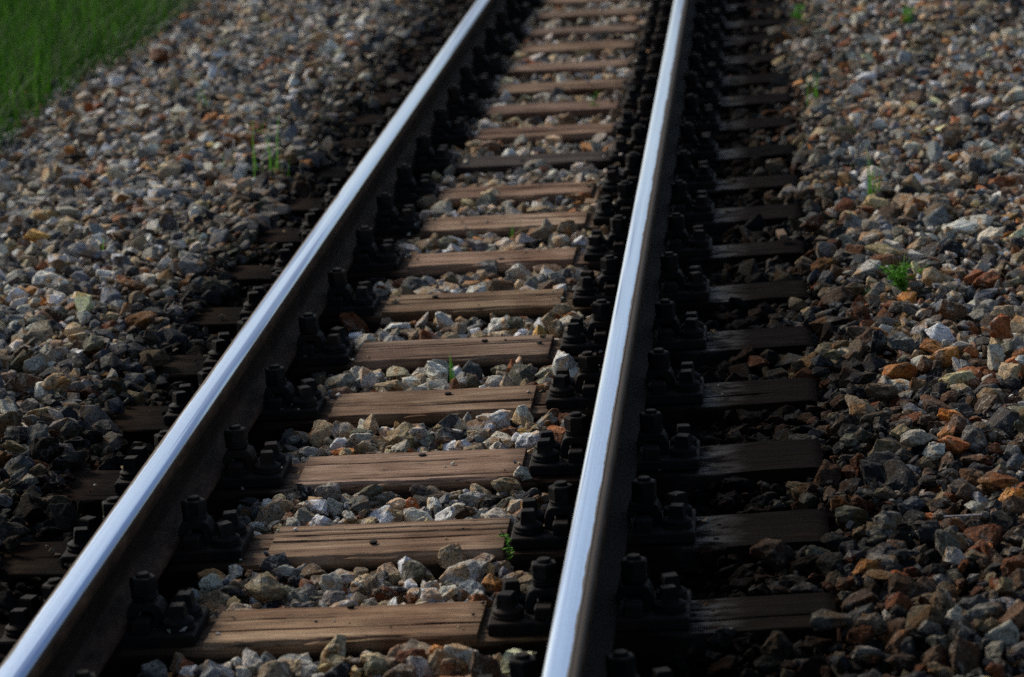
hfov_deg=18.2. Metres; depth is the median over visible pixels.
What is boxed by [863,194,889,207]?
ballast stone
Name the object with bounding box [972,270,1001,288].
ballast stone
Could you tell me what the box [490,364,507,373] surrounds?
ballast stone
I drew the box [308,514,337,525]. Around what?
ballast stone
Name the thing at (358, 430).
ballast stone
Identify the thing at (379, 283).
ballast stone
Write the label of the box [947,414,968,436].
ballast stone
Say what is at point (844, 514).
ballast stone
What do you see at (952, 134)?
ballast stone
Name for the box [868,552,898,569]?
ballast stone
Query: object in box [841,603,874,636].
ballast stone
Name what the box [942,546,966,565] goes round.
ballast stone
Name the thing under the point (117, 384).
ballast stone
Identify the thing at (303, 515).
ballast stone
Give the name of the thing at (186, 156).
ballast stone
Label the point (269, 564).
ballast stone
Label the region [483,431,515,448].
ballast stone
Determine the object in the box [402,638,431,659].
ballast stone
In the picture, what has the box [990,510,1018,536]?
ballast stone
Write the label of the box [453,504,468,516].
ballast stone
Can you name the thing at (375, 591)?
ballast stone
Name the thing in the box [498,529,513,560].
leafy weed
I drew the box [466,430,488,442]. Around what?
ballast stone
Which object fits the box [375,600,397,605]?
ballast stone
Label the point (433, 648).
ballast stone
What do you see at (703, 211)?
railway sleeper
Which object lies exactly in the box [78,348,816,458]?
railway sleeper
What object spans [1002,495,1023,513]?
ballast stone
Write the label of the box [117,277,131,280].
ballast stone
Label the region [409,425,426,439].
ballast stone
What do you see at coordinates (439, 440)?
ballast stone
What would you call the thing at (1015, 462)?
ballast stone
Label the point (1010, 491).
ballast stone
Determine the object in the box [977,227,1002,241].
ballast stone
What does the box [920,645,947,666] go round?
ballast stone
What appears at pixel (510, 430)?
ballast stone
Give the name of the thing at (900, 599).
ballast stone
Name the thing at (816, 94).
grass tuft
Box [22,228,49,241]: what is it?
ballast stone
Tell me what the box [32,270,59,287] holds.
ballast stone
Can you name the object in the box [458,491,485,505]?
ballast stone
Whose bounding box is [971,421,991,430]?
ballast stone
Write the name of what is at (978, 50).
ballast stone
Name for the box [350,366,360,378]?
ballast stone
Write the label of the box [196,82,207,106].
grass tuft
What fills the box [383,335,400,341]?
ballast stone
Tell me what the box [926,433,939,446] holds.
ballast stone
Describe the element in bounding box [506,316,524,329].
ballast stone
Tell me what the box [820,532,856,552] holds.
ballast stone
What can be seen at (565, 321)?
ballast stone
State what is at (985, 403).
ballast stone
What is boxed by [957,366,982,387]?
ballast stone
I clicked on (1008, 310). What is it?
ballast stone
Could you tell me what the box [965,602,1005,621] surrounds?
ballast stone
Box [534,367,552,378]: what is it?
ballast stone
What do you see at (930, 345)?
ballast stone
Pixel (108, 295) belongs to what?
ballast stone
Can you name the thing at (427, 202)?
ballast stone
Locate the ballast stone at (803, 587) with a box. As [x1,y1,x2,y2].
[790,582,818,593]
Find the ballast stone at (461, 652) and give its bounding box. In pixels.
[444,643,478,672]
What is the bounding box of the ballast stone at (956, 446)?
[939,435,970,455]
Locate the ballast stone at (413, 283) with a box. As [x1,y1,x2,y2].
[401,277,428,291]
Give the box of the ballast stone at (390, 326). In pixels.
[383,323,410,330]
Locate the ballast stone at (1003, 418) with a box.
[986,406,1019,433]
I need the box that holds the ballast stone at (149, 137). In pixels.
[142,131,161,142]
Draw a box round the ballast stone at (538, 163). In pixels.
[524,159,552,175]
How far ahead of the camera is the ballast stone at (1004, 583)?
5.22 m
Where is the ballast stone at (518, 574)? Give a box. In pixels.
[499,571,523,591]
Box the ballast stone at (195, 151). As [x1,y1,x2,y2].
[189,147,205,156]
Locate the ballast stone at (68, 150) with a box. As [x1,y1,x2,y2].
[64,146,74,154]
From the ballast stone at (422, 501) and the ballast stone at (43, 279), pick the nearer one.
the ballast stone at (422, 501)
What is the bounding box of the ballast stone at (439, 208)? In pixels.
[430,198,452,216]
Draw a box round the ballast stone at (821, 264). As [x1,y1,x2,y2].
[811,258,832,270]
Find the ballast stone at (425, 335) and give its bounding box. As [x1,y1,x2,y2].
[419,329,440,339]
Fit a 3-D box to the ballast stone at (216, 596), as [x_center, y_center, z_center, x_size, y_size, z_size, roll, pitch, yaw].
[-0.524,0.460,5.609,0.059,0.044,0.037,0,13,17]
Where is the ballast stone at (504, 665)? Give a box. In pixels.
[500,648,536,676]
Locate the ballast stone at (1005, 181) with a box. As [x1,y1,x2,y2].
[993,176,1022,187]
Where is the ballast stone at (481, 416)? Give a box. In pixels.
[476,413,497,429]
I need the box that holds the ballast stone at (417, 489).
[409,484,430,495]
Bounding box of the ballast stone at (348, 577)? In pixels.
[332,569,357,585]
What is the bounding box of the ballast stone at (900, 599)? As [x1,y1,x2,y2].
[885,592,913,612]
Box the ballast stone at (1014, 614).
[998,599,1023,628]
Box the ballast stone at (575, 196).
[566,193,590,202]
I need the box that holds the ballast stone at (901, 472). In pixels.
[884,459,918,493]
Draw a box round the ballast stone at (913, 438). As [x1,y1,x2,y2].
[900,429,932,447]
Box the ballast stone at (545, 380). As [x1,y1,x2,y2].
[542,378,552,383]
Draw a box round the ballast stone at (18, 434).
[4,426,27,444]
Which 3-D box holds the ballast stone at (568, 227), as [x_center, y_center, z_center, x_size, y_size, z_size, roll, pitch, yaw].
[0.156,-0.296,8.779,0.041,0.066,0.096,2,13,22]
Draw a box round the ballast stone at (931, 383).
[928,377,950,391]
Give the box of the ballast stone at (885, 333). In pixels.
[873,327,887,335]
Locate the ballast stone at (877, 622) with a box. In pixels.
[856,613,886,634]
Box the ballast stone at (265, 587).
[244,571,288,603]
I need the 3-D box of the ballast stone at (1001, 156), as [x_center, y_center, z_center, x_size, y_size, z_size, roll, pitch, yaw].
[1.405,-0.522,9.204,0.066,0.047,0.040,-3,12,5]
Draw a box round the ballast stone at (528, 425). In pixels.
[524,421,535,429]
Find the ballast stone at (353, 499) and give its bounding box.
[347,496,356,506]
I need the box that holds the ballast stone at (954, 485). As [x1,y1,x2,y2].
[949,478,971,493]
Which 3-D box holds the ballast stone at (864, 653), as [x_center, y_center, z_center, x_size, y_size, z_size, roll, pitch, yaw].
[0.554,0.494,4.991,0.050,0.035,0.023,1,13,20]
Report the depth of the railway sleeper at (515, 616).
5.29 m
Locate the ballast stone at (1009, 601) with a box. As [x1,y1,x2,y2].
[989,597,1015,609]
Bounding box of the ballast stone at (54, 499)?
[39,495,70,510]
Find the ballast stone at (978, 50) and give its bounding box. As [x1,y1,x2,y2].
[971,46,986,56]
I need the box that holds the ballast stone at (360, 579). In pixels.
[355,575,364,584]
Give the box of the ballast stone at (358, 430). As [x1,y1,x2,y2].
[350,428,373,434]
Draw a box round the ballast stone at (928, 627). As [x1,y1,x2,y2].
[917,621,941,634]
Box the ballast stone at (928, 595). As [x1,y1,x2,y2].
[910,592,931,605]
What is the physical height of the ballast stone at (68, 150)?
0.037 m
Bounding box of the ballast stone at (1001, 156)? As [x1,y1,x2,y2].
[990,149,1011,163]
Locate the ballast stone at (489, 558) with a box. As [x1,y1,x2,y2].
[473,553,494,562]
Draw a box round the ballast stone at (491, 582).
[481,573,501,591]
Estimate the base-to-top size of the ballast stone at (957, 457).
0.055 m
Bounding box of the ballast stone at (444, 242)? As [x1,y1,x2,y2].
[438,237,458,249]
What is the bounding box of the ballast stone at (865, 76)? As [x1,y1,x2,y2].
[855,72,877,80]
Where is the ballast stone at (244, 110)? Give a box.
[237,106,250,115]
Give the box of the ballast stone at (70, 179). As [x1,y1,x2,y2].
[57,174,80,185]
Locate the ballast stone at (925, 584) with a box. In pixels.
[915,576,937,593]
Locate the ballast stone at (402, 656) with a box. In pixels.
[394,648,426,662]
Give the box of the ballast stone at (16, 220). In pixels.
[8,215,24,227]
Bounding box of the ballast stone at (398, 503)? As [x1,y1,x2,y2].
[387,497,405,510]
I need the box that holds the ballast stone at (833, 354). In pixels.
[823,349,842,359]
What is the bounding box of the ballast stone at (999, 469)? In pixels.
[985,466,1009,475]
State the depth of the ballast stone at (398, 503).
6.09 m
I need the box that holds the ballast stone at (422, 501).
[413,495,427,508]
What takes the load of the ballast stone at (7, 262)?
on the gravel
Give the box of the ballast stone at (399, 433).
[385,422,420,449]
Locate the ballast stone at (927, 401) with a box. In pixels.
[920,395,950,410]
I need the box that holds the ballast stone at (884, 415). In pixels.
[860,410,892,426]
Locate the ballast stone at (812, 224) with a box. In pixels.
[799,214,823,232]
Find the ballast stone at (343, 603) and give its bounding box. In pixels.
[330,599,357,606]
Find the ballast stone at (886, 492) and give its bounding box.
[873,486,895,499]
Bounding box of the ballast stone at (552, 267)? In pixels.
[533,264,562,273]
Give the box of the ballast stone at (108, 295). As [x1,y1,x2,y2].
[100,287,120,303]
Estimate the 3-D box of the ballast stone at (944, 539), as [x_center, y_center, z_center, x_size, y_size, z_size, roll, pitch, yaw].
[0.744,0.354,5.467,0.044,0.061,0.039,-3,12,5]
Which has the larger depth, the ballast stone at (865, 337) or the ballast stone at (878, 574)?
the ballast stone at (865, 337)
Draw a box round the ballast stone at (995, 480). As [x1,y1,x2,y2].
[976,472,1019,489]
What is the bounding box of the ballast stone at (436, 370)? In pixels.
[426,361,447,382]
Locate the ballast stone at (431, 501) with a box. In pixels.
[427,497,442,511]
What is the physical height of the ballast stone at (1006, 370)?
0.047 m
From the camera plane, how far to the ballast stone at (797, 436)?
6.38 m
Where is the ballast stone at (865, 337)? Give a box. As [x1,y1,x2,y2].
[856,327,873,349]
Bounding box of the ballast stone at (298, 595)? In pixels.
[286,590,308,602]
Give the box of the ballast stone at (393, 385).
[374,380,407,391]
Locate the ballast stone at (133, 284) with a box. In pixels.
[117,279,145,288]
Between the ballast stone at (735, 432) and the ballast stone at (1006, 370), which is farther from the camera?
the ballast stone at (1006, 370)
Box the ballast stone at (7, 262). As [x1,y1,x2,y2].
[0,255,24,272]
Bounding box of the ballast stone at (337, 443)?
[330,437,346,449]
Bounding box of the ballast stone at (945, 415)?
[937,408,961,421]
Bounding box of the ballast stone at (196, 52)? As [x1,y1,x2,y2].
[190,48,202,59]
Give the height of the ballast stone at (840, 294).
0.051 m
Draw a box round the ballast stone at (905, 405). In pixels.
[900,401,927,414]
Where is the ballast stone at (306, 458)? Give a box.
[300,454,319,462]
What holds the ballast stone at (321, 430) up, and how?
on the gravel
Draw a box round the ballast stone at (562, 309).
[549,303,572,317]
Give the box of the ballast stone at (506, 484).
[491,477,522,495]
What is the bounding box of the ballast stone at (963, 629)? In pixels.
[948,619,982,642]
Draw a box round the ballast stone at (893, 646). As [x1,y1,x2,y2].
[883,629,908,654]
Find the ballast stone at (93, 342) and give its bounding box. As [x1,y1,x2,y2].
[83,333,103,351]
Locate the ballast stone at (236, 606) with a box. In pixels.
[226,602,253,610]
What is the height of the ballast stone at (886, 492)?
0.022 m
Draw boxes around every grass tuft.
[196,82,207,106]
[250,115,289,177]
[448,356,454,381]
[807,64,819,104]
[860,144,884,194]
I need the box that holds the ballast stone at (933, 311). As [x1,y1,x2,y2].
[927,307,936,318]
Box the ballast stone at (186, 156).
[176,154,193,160]
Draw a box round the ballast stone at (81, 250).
[71,242,101,258]
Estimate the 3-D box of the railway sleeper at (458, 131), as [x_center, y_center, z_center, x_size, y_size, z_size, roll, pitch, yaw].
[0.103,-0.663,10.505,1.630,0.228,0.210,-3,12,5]
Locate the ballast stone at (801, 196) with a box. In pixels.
[795,187,826,201]
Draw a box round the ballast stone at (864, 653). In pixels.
[851,645,884,664]
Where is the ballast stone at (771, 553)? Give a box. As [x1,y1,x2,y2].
[750,538,787,571]
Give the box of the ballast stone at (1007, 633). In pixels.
[984,619,1019,647]
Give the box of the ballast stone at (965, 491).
[956,482,982,502]
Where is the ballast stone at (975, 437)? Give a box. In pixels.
[961,425,987,453]
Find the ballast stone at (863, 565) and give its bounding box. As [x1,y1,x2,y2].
[852,558,878,574]
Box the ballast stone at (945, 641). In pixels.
[926,635,952,657]
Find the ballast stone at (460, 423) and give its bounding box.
[453,418,465,429]
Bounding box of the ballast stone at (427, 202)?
[416,195,437,210]
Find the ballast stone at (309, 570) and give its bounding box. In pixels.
[298,563,326,580]
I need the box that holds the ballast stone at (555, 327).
[548,319,564,338]
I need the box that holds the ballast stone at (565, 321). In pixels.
[559,315,571,327]
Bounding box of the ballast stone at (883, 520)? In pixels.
[874,511,902,529]
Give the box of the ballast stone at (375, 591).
[372,588,396,597]
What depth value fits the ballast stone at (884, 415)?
6.40 m
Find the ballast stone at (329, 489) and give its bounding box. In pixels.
[314,482,341,499]
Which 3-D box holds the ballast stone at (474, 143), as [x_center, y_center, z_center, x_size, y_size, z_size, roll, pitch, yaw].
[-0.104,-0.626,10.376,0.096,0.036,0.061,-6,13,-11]
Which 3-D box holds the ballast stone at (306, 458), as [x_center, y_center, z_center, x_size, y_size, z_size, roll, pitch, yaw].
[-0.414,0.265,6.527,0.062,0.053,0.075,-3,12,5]
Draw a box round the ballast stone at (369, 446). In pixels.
[354,441,376,451]
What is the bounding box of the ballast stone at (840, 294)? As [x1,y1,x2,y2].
[820,286,855,306]
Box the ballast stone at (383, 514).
[367,505,394,522]
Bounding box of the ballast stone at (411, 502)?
[403,497,419,508]
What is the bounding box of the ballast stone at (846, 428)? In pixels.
[837,423,858,437]
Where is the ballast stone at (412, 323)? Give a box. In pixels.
[409,321,415,327]
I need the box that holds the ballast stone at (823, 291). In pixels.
[817,287,836,297]
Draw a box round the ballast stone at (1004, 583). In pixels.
[995,576,1012,591]
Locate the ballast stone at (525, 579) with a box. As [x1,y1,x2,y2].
[518,574,531,585]
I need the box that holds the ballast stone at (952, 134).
[941,122,961,146]
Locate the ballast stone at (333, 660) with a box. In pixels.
[323,655,348,665]
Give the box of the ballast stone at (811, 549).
[805,545,831,556]
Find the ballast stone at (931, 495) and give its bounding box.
[919,492,936,498]
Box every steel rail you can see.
[0,0,506,676]
[542,0,696,676]
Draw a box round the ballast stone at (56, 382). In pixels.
[41,373,71,392]
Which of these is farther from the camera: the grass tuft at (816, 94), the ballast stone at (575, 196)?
the grass tuft at (816, 94)
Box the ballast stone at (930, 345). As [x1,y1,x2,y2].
[919,337,943,352]
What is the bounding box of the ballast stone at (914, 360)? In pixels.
[910,355,930,365]
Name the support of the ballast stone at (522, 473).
on the railway sleeper at (689, 464)
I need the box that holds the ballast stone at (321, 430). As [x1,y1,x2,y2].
[307,420,331,447]
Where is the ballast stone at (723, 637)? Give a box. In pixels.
[706,627,735,647]
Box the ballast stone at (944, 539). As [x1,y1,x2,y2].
[935,529,960,557]
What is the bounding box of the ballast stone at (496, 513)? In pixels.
[484,508,515,523]
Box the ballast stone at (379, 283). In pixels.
[374,281,386,291]
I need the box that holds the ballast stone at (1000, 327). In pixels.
[990,313,1013,339]
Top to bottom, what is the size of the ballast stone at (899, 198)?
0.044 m
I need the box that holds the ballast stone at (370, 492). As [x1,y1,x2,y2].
[358,484,383,500]
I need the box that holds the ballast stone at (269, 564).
[259,552,292,581]
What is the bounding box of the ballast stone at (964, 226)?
[943,220,979,233]
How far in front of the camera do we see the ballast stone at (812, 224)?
8.46 m
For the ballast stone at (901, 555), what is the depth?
5.46 m
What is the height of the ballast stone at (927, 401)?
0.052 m
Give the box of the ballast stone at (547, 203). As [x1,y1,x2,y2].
[538,199,554,208]
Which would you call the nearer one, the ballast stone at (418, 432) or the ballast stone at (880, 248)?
the ballast stone at (418, 432)
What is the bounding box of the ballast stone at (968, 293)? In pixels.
[958,285,975,302]
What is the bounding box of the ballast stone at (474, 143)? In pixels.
[466,140,484,148]
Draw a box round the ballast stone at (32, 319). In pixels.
[26,315,42,325]
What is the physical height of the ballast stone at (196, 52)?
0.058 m
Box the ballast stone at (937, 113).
[925,108,944,118]
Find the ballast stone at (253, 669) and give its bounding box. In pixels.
[246,662,266,674]
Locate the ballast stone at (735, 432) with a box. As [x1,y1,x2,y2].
[728,428,741,437]
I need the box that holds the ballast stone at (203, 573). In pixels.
[197,568,226,579]
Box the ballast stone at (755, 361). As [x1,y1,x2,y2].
[745,356,770,367]
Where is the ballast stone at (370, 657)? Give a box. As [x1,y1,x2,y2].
[360,652,384,663]
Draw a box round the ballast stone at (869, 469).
[860,459,884,482]
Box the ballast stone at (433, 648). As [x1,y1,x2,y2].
[429,644,443,653]
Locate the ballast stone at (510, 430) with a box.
[499,426,517,436]
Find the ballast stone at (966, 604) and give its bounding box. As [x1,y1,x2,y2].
[955,594,990,610]
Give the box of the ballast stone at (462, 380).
[457,376,466,385]
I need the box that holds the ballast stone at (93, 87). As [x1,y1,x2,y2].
[87,81,104,93]
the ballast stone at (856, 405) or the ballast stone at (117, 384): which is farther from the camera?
the ballast stone at (117, 384)
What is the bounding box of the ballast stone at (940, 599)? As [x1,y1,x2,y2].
[928,588,952,613]
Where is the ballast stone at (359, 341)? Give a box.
[354,333,376,347]
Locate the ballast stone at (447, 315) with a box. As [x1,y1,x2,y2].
[434,313,451,322]
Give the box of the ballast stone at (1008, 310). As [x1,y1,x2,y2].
[990,305,1014,317]
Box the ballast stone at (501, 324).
[487,317,509,333]
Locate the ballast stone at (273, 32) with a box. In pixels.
[262,28,280,37]
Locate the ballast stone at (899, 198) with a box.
[890,193,915,205]
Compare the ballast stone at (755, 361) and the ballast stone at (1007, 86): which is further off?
the ballast stone at (1007, 86)
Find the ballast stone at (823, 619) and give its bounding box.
[810,609,851,630]
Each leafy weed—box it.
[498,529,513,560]
[591,89,599,105]
[790,4,805,20]
[870,254,928,291]
[901,4,916,23]
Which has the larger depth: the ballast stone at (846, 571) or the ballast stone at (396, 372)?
the ballast stone at (396, 372)
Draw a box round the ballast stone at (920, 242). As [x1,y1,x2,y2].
[907,236,930,250]
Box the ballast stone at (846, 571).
[842,563,854,586]
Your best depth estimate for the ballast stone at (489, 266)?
8.32 m
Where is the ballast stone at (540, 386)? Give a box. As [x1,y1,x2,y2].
[537,382,550,390]
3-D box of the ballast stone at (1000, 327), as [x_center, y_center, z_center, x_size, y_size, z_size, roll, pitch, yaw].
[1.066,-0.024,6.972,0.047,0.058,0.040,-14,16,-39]
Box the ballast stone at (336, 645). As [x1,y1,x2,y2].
[319,634,345,666]
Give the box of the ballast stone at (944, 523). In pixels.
[940,518,959,529]
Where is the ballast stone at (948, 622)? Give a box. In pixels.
[943,617,956,626]
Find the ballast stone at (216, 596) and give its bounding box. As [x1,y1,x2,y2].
[199,589,226,605]
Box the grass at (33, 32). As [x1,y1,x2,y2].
[0,0,207,158]
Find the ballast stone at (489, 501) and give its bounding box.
[477,494,504,509]
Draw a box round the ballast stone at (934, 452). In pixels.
[922,443,944,461]
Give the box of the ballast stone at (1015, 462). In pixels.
[1006,453,1023,472]
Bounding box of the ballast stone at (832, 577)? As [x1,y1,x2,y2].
[823,570,845,591]
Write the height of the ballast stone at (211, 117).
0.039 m
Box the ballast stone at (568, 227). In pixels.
[556,219,577,239]
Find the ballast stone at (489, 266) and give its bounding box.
[477,259,498,273]
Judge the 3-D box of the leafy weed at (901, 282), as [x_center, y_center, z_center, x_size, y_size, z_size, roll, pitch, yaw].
[0.908,-0.141,7.571,0.119,0.095,0.103,-9,13,-23]
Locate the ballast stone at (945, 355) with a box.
[930,346,959,367]
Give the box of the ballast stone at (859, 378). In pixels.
[844,372,876,384]
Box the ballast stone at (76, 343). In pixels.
[68,340,83,350]
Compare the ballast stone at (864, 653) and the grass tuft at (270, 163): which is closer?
the ballast stone at (864, 653)
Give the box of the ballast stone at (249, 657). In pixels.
[242,647,263,675]
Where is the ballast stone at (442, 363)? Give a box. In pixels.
[424,359,451,382]
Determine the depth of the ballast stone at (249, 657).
5.22 m
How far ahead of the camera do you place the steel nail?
5.60 m
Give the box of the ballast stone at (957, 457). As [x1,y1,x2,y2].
[945,448,960,460]
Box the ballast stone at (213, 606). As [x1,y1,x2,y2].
[201,601,224,613]
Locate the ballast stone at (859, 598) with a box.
[841,588,878,613]
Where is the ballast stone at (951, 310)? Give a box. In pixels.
[938,299,967,319]
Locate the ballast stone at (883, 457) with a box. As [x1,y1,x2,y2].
[870,450,902,464]
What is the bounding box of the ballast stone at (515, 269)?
[505,263,525,275]
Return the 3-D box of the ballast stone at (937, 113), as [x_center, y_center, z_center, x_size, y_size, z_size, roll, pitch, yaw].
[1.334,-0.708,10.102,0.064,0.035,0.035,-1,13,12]
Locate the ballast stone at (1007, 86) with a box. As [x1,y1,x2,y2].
[998,82,1019,90]
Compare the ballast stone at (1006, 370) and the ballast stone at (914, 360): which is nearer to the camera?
the ballast stone at (1006, 370)
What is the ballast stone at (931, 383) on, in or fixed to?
on the gravel
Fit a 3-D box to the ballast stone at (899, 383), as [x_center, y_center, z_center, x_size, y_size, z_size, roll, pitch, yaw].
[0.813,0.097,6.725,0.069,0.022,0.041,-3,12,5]
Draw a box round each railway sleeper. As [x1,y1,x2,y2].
[0,475,828,607]
[0,553,837,676]
[10,409,822,525]
[69,649,673,676]
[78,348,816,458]
[118,298,812,398]
[163,251,807,342]
[212,213,803,297]
[254,180,800,252]
[281,150,797,222]
[311,122,794,190]
[320,94,792,157]
[334,71,790,130]
[367,53,788,104]
[373,33,786,84]
[400,14,784,62]
[413,0,783,47]
[429,0,732,15]
[435,0,781,32]
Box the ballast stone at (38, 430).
[26,423,47,445]
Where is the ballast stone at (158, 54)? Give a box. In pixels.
[150,47,169,61]
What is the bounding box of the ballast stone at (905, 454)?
[895,447,919,461]
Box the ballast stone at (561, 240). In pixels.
[551,235,569,246]
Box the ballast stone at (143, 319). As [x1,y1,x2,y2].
[125,311,157,328]
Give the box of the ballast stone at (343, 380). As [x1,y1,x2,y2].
[324,373,355,390]
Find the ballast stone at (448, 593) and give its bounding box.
[439,584,458,601]
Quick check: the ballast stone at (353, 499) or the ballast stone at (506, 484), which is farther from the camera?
the ballast stone at (506, 484)
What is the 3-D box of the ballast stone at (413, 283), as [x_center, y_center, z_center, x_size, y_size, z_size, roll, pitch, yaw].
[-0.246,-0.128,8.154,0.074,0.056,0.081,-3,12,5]
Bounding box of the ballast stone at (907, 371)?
[882,362,917,379]
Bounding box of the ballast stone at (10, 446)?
[0,440,26,451]
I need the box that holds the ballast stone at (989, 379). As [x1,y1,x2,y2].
[980,375,1001,388]
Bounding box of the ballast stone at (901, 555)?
[887,549,914,562]
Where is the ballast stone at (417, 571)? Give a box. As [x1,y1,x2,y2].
[399,560,432,582]
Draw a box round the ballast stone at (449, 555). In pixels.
[438,543,467,568]
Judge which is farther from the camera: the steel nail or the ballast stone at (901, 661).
the steel nail
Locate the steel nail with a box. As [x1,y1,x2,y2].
[944,513,982,517]
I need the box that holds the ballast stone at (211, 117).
[202,112,217,122]
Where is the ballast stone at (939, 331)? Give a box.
[924,322,954,343]
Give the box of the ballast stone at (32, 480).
[21,473,39,486]
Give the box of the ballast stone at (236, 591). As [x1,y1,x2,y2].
[215,585,246,599]
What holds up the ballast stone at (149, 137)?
on the gravel
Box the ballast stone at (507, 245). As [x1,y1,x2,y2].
[498,240,524,250]
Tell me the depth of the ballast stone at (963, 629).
4.99 m
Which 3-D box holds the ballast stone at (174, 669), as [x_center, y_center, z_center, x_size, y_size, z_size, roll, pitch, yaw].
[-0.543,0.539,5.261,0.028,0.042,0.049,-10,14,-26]
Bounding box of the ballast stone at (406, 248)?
[398,243,421,253]
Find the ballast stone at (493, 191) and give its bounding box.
[480,188,500,195]
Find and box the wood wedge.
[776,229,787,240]
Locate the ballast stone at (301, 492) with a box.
[284,483,315,504]
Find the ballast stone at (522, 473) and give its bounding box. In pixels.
[513,466,531,480]
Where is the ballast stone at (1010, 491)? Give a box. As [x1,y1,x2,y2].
[998,487,1023,501]
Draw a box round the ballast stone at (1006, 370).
[997,362,1020,378]
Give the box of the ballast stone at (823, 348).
[814,342,838,353]
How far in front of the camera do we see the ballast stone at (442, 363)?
7.22 m
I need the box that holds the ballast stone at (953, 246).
[937,239,965,263]
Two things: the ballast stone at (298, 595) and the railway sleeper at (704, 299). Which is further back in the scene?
the railway sleeper at (704, 299)
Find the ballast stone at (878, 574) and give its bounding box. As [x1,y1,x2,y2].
[862,569,892,579]
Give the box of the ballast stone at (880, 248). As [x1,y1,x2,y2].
[865,243,903,255]
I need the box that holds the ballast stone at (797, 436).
[788,433,811,439]
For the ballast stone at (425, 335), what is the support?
on the gravel
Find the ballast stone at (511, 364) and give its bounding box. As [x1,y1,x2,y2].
[506,359,516,372]
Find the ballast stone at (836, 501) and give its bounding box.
[830,495,851,511]
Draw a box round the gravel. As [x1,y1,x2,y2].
[0,0,1023,676]
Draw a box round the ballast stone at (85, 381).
[66,378,91,391]
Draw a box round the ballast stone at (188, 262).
[179,253,206,274]
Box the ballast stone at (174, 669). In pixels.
[169,652,185,676]
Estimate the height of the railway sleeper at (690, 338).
0.228 m
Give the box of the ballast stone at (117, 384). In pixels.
[99,375,127,393]
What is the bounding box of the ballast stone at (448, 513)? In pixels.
[435,506,454,520]
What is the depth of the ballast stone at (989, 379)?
6.63 m
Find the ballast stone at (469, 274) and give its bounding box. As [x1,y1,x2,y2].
[466,272,475,276]
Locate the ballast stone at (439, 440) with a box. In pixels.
[434,436,452,445]
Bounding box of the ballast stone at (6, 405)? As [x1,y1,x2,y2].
[0,398,17,412]
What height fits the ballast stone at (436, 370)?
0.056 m
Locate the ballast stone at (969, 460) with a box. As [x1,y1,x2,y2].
[960,454,985,465]
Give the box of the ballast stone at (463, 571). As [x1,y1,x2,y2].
[439,559,488,586]
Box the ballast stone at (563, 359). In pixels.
[552,350,577,367]
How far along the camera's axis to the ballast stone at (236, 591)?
5.62 m
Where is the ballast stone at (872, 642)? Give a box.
[849,638,884,668]
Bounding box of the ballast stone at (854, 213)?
[840,211,859,217]
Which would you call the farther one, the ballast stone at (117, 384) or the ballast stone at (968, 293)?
the ballast stone at (968, 293)
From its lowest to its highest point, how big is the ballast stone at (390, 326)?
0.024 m
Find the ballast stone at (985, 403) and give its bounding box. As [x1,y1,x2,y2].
[974,392,1005,417]
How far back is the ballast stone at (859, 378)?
6.62 m
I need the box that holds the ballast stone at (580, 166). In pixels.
[571,162,593,173]
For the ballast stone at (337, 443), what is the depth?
6.62 m
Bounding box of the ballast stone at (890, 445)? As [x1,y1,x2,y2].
[867,438,906,455]
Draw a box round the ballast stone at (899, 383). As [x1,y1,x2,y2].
[887,379,909,389]
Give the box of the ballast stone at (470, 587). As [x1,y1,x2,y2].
[458,580,486,594]
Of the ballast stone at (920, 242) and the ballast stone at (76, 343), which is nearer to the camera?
the ballast stone at (76, 343)
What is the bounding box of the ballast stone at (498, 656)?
[492,653,502,664]
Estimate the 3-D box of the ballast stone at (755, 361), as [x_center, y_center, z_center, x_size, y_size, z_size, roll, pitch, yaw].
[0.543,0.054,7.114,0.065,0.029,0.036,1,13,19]
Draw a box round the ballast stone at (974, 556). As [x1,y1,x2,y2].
[964,549,989,564]
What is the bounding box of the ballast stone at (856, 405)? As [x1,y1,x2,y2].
[845,394,875,420]
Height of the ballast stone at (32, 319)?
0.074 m
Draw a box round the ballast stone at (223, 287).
[200,279,230,297]
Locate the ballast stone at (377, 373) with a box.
[350,369,382,387]
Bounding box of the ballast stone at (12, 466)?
[4,455,34,478]
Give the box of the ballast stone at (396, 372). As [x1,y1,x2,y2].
[386,366,410,380]
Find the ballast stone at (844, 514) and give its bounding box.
[835,505,871,527]
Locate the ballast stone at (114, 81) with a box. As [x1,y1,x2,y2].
[108,76,123,86]
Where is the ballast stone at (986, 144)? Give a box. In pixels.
[979,140,1000,150]
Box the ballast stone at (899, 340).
[886,328,916,354]
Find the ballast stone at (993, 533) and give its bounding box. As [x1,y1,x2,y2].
[963,523,1003,550]
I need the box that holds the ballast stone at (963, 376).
[938,370,975,387]
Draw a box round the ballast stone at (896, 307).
[888,301,917,313]
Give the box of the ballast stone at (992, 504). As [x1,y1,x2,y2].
[972,499,1002,522]
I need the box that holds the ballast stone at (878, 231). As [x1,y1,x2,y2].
[870,229,883,241]
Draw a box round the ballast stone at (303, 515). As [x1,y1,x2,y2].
[294,506,315,525]
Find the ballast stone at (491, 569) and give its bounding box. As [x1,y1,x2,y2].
[485,563,494,573]
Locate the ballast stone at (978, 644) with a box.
[974,642,983,657]
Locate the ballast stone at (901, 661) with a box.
[885,653,916,670]
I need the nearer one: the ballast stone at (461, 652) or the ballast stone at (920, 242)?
the ballast stone at (461, 652)

